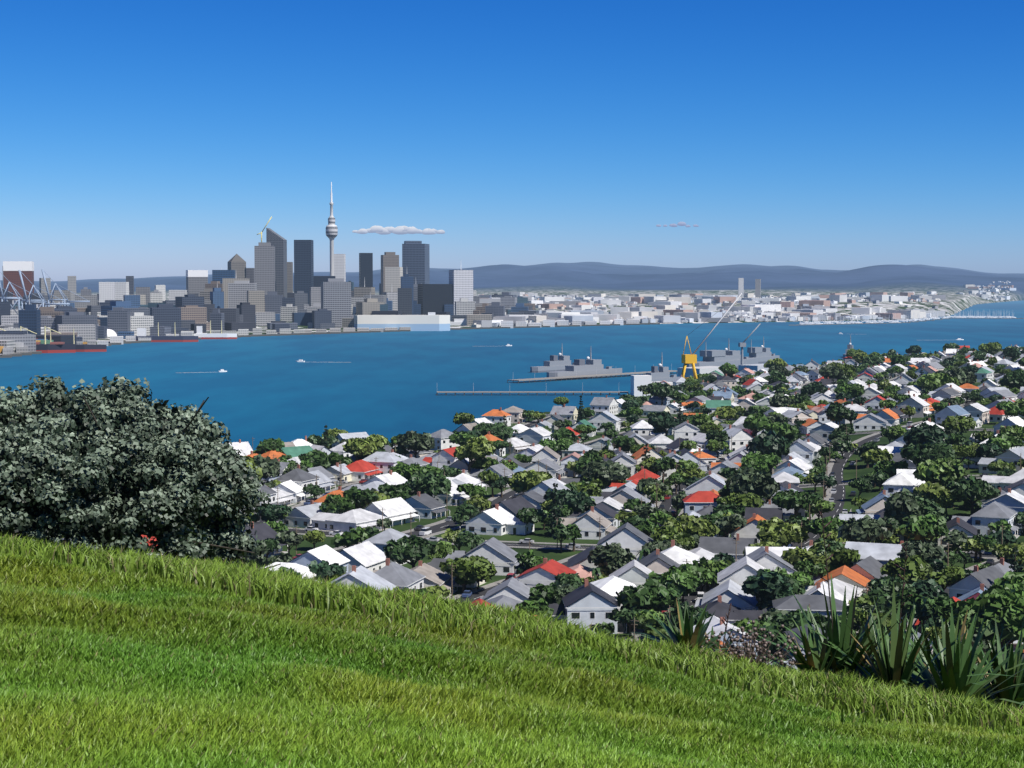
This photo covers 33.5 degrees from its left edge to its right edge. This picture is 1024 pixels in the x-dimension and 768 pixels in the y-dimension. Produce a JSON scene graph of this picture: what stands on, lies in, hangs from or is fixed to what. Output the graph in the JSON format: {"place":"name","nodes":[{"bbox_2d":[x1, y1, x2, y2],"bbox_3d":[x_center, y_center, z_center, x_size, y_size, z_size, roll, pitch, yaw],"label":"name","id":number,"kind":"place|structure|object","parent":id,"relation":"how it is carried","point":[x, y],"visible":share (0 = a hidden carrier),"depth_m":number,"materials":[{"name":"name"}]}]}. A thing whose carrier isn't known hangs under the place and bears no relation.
{"place":"outdoors","nodes":[
{"label":"outdoors","id":0,"kind":"place"},
{"bbox_2d":[352,225,444,234],"bbox_3d":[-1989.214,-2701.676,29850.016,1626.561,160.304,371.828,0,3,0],"label":"cloud","id":1,"kind":"structure","parent":0,"point":[398,230],"depth_m":29747.10,"materials":[{"name":"white"}]},
{"bbox_2d":[0,300,1023,450],"bbox_3d":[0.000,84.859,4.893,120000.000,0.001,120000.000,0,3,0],"label":"water","id":2,"kind":"structure","parent":0,"point":[388,385],"depth_m":1867.11,"materials":[{"name":"blue liquid"}]},
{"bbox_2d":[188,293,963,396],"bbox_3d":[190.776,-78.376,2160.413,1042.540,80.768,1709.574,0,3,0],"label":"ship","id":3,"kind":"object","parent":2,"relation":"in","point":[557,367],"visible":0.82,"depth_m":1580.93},
{"bbox_2d":[0,262,1023,760],"bbox_3d":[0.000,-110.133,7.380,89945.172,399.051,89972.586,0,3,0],"label":"ground","id":4,"kind":"structure","parent":0,"point":[578,278],"depth_m":11248.64,"materials":[{"name":"green plant"}]},
{"bbox_2d":[0,374,280,568],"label":"large bush","id":5,"kind":"object","parent":4,"relation":"on","point":[68,470],"depth_m":52.76,"materials":[{"name":"green plant"}]},
{"bbox_2d":[0,269,499,352],"bbox_3d":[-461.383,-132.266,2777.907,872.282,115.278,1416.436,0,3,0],"label":"port","id":6,"kind":"object","parent":4,"relation":"on","point":[431,321],"visible":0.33,"depth_m":2715.96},
{"bbox_2d":[326,182,337,275],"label":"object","id":7,"kind":"structure","parent":4,"relation":"on","point":[331,231],"depth_m":3957.96,"materials":[{"name":"grey concrete"}]},
{"bbox_2d":[0,216,760,357],"bbox_3d":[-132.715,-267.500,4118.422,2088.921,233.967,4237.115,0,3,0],"label":"city buildings","id":8,"kind":"structure","parent":4,"relation":"on","point":[240,298],"depth_m":3429.59,"materials":[{"name":"grey concrete"}]},
{"bbox_2d":[0,532,1023,767],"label":"grass","id":9,"kind":"structure","parent":4,"relation":"on","point":[84,694],"depth_m":12.44,"materials":[{"name":"green plant"}]},
{"bbox_2d":[53,421,1020,640],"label":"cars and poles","id":10,"kind":"object","parent":4,"relation":"on","point":[425,531],"visible":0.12,"depth_m":551.82,"materials":[{"name":"paint"}]},
{"bbox_2d":[62,342,1023,668],"bbox_3d":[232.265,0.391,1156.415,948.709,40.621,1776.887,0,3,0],"label":"town trees","id":11,"kind":"object","parent":4,"relation":"on","point":[918,516],"depth_m":552.34,"materials":[{"name":"green plant"}]},
{"bbox_2d":[63,344,1023,669],"bbox_3d":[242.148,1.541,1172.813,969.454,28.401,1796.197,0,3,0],"label":"houses","id":12,"kind":"structure","parent":4,"relation":"on","point":[371,564],"depth_m":583.21,"materials":[{"name":"white paint"}]},
{"bbox_2d":[245,373,999,642],"bbox_3d":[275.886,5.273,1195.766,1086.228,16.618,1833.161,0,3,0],"label":"town roads","id":13,"kind":"structure","parent":4,"relation":"on","point":[837,468],"depth_m":574.73,"materials":[{"name":"grey asphalt"}]},
{"bbox_2d":[471,281,1023,326],"bbox_3d":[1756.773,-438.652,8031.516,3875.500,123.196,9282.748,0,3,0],"label":"shore buildings","id":14,"kind":"structure","parent":4,"relation":"on","point":[674,308],"depth_m":4481.44,"materials":[{"name":"paint"}]},
{"bbox_2d":[631,503,1023,709],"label":"flax plants","id":15,"kind":"object","parent":4,"relation":"on","point":[950,665],"visible":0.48,"depth_m":29.83,"materials":[{"name":"green plant"}]},
{"bbox_2d":[656,222,698,226],"bbox_3d":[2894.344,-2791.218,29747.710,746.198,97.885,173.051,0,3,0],"label":"cloud","id":16,"kind":"structure","parent":0,"point":[681,224],"depth_m":29709.37,"materials":[{"name":"white"}]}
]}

